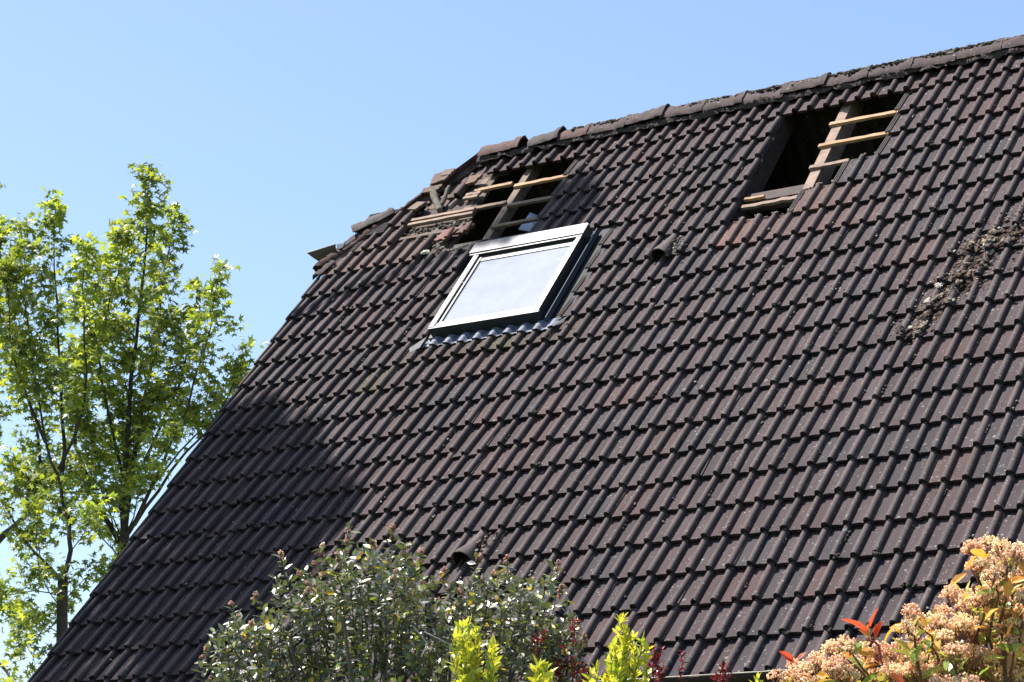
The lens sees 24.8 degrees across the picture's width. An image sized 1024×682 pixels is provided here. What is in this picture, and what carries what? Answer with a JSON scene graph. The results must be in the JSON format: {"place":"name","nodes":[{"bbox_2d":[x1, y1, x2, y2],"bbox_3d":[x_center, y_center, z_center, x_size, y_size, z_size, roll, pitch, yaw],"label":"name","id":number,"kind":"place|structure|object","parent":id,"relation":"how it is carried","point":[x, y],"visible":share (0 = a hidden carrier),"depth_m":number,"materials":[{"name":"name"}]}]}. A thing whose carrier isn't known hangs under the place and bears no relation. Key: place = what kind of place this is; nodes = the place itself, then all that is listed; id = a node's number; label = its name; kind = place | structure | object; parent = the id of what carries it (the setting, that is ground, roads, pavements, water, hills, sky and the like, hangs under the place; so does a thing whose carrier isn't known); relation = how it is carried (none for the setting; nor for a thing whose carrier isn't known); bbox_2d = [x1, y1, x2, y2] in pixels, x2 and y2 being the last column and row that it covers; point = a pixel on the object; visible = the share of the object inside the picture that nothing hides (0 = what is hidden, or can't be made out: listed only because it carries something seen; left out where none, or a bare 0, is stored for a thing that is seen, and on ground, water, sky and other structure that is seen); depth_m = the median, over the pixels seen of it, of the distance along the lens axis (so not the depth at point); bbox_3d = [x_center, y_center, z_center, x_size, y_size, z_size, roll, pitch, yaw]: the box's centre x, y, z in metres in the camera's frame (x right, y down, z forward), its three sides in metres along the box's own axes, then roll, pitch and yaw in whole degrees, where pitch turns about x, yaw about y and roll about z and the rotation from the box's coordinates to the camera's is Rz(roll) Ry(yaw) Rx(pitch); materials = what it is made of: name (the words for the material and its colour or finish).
{"place":"outdoors","nodes":[
{"label":"outdoors","id":0,"kind":"place"},
{"bbox_2d":[0,0,1023,681],"label":"sky","id":1,"kind":"structure","parent":0,"point":[280,126],"materials":[{"name":"blue"}]},
{"bbox_3d":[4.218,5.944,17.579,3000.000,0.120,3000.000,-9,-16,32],"label":"ground","id":2,"kind":"structure","parent":0,"visible":0},
{"bbox_2d":[0,182,76,681],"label":"sweetgum tree","id":3,"kind":"object","parent":2,"relation":"on","point":[37,445],"visible":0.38,"depth_m":29.86,"materials":[{"name":"green plant"}]},
{"bbox_2d":[0,186,124,681],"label":"sweetgum tree","id":4,"kind":"object","parent":2,"relation":"on","point":[62,377],"visible":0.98,"depth_m":28.15,"materials":[{"name":"green plant"}]},
{"bbox_2d":[36,155,268,584],"bbox_3d":[-4.572,2.994,28.005,3.681,10.705,2.124,-9,-16,32],"label":"sweetgum tree","id":5,"kind":"object","parent":2,"relation":"on","point":[130,476],"visible":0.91,"depth_m":28.33,"materials":[{"name":"green plant"}]},
{"bbox_2d":[191,523,588,681],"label":"evergreen shrub","id":6,"kind":"object","parent":2,"relation":"on","point":[337,624],"visible":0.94,"depth_m":9.51,"materials":[{"name":"green plant"}]},
{"bbox_2d":[446,614,502,681],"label":"golden shrub","id":7,"kind":"object","parent":2,"relation":"on","point":[466,663],"visible":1,"depth_m":8.95,"materials":[{"name":"yellow plant"}]},
{"bbox_2d":[27,35,1023,681],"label":"house","id":8,"kind":"structure","parent":2,"relation":"on","point":[559,317],"depth_m":18.08,"materials":[{"name":"tile"}]},
{"bbox_2d":[407,201,426,211],"bbox_3d":[-0.905,-1.285,22.211,0.121,0.140,0.182,9,-16,-32],"label":"tile fragment","id":9,"kind":"object","parent":8,"relation":"on","point":[416,206],"visible":1,"depth_m":22.17,"materials":[{"name":"beige tile"}]},
{"bbox_2d":[420,250,429,254],"bbox_3d":[-0.795,-0.812,21.339,0.123,0.051,0.052,-9,-16,32],"label":"mortar chunk","id":10,"kind":"object","parent":8,"relation":"on","point":[423,252],"visible":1,"depth_m":21.32,"materials":[{"name":"white concrete"}]},
{"bbox_2d":[421,184,442,194],"bbox_3d":[-0.766,-1.453,22.327,0.239,0.081,0.064,-10,-17,36],"label":"tile fragment","id":11,"kind":"object","parent":8,"relation":"on","point":[437,188],"visible":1,"depth_m":22.32,"materials":[{"name":"brown tile"}]},
{"bbox_2d":[429,185,450,212],"bbox_3d":[-0.714,-1.346,22.127,0.195,0.328,0.253,-5,-14,19],"label":"broken post","id":12,"kind":"object","parent":8,"relation":"on","point":[438,203],"visible":1,"depth_m":22.08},
{"bbox_2d":[430,168,451,184],"bbox_3d":[-0.680,-1.577,22.417,0.234,0.156,0.099,-10,-17,36],"label":"tile fragment","id":13,"kind":"object","parent":8,"relation":"on","point":[437,178],"visible":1,"depth_m":22.40,"materials":[{"name":"brown tile"}]},
{"bbox_2d":[441,168,455,176],"bbox_3d":[-0.612,-1.618,22.394,0.144,0.102,0.072,-11,-18,39],"label":"tile fragment","id":14,"kind":"object","parent":13,"relation":"on","point":[449,172],"visible":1,"depth_m":22.38,"materials":[{"name":"brown tile"}]},
{"bbox_2d":[434,227,457,242],"bbox_3d":[-0.611,-0.972,21.447,0.162,0.170,0.181,12,-18,-42],"label":"tile fragment","id":15,"kind":"object","parent":8,"relation":"on","point":[445,235],"visible":1,"depth_m":21.41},
{"bbox_2d":[448,199,458,209],"bbox_3d":[-0.549,-1.287,21.890,0.114,0.115,0.056,7,-15,-28],"label":"tile fragment","id":16,"kind":"object","parent":8,"relation":"on","point":[453,203],"visible":1,"depth_m":21.87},
{"bbox_2d":[454,244,467,248],"bbox_3d":[-0.464,-0.849,21.105,0.147,0.054,0.045,-9,-16,32],"label":"mortar chunk","id":17,"kind":"object","parent":8,"relation":"on","point":[461,246],"visible":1,"depth_m":21.08,"materials":[{"name":"grey concrete"}]},
{"bbox_2d":[455,221,475,234],"bbox_3d":[-0.423,-1.031,21.374,0.140,0.150,0.153,10,-17,-37],"label":"tile fragment","id":18,"kind":"object","parent":8,"relation":"on","point":[467,227],"visible":1,"depth_m":21.34,"materials":[{"name":"brown tile"}]},
{"bbox_2d":[465,174,482,185],"bbox_3d":[-0.363,-1.534,22.148,0.162,0.124,0.113,-11,-18,39],"label":"tile fragment","id":19,"kind":"object","parent":8,"relation":"on","point":[473,179],"visible":1,"depth_m":22.12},
{"bbox_2d":[475,531,507,560],"bbox_3d":[-0.186,1.500,16.885,0.248,0.240,0.221,7,-15,-25],"label":"moss clump","id":20,"kind":"object","parent":8,"relation":"on","point":[484,542],"visible":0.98,"depth_m":16.87,"materials":[{"name":"grey plant"}]},
{"bbox_2d":[409,223,617,352],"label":"roof window","id":21,"kind":"structure","parent":8,"relation":"in","point":[512,284],"depth_m":19.88,"materials":[{"name":"paint"}]},
{"bbox_2d":[518,212,540,231],"bbox_3d":[0.205,-1.079,21.278,0.122,0.235,0.305,-13,-18,42],"label":"plastic sheet","id":22,"kind":"object","parent":8,"relation":"on","point":[526,227],"visible":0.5,"depth_m":21.23,"materials":[{"name":"paint"}]},
{"bbox_2d":[62,79,1017,672],"bbox_3d":[0.984,0.202,18.021,8.396,5.307,4.630,-9,-16,32],"label":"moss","id":23,"kind":"object","parent":8,"relation":"on","point":[874,553],"visible":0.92,"depth_m":17.44,"materials":[{"name":"grey plant"}]},
{"bbox_2d":[664,235,687,256],"bbox_3d":[1.352,-0.787,19.288,0.192,0.233,0.253,1,-14,-3],"label":"moss clump","id":24,"kind":"object","parent":8,"relation":"on","point":[675,243],"visible":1,"depth_m":19.30,"materials":[{"name":"grey plant"}]},
{"bbox_2d":[571,34,1023,130],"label":"ridge moss","id":25,"kind":"object","parent":8,"relation":"on","point":[896,62],"visible":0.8,"depth_m":20.42,"materials":[{"name":"plant"}]},
{"bbox_2d":[871,201,1023,351],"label":"moss patch","id":26,"kind":"object","parent":8,"relation":"on","point":[968,272],"visible":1,"depth_m":17.10,"materials":[{"name":"plant"}]},
{"bbox_2d":[527,654,557,681],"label":"golden shrub","id":27,"kind":"object","parent":2,"relation":"on","point":[538,669],"visible":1,"depth_m":8.83,"materials":[{"name":"yellow plant"}]},
{"bbox_2d":[581,612,652,681],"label":"golden shrub","id":28,"kind":"object","parent":2,"relation":"on","point":[617,663],"visible":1,"depth_m":8.99,"materials":[{"name":"yellow plant"}]},
{"bbox_2d":[529,616,735,681],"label":"red leaved shrub","id":29,"kind":"object","parent":2,"relation":"on","point":[656,658],"visible":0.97,"depth_m":9.28,"materials":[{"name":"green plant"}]},
{"bbox_2d":[751,672,762,681],"bbox_3d":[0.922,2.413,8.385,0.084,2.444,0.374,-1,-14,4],"label":"golden shrub","id":30,"kind":"object","parent":2,"relation":"on","point":[756,678],"visible":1,"depth_m":8.73,"materials":[{"name":"yellow plant"}]},
{"bbox_2d":[766,534,1023,681],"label":"photinia shrub","id":31,"kind":"object","parent":2,"relation":"on","point":[992,600],"visible":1,"depth_m":7.13,"materials":[{"name":"pink plant"}]}
]}

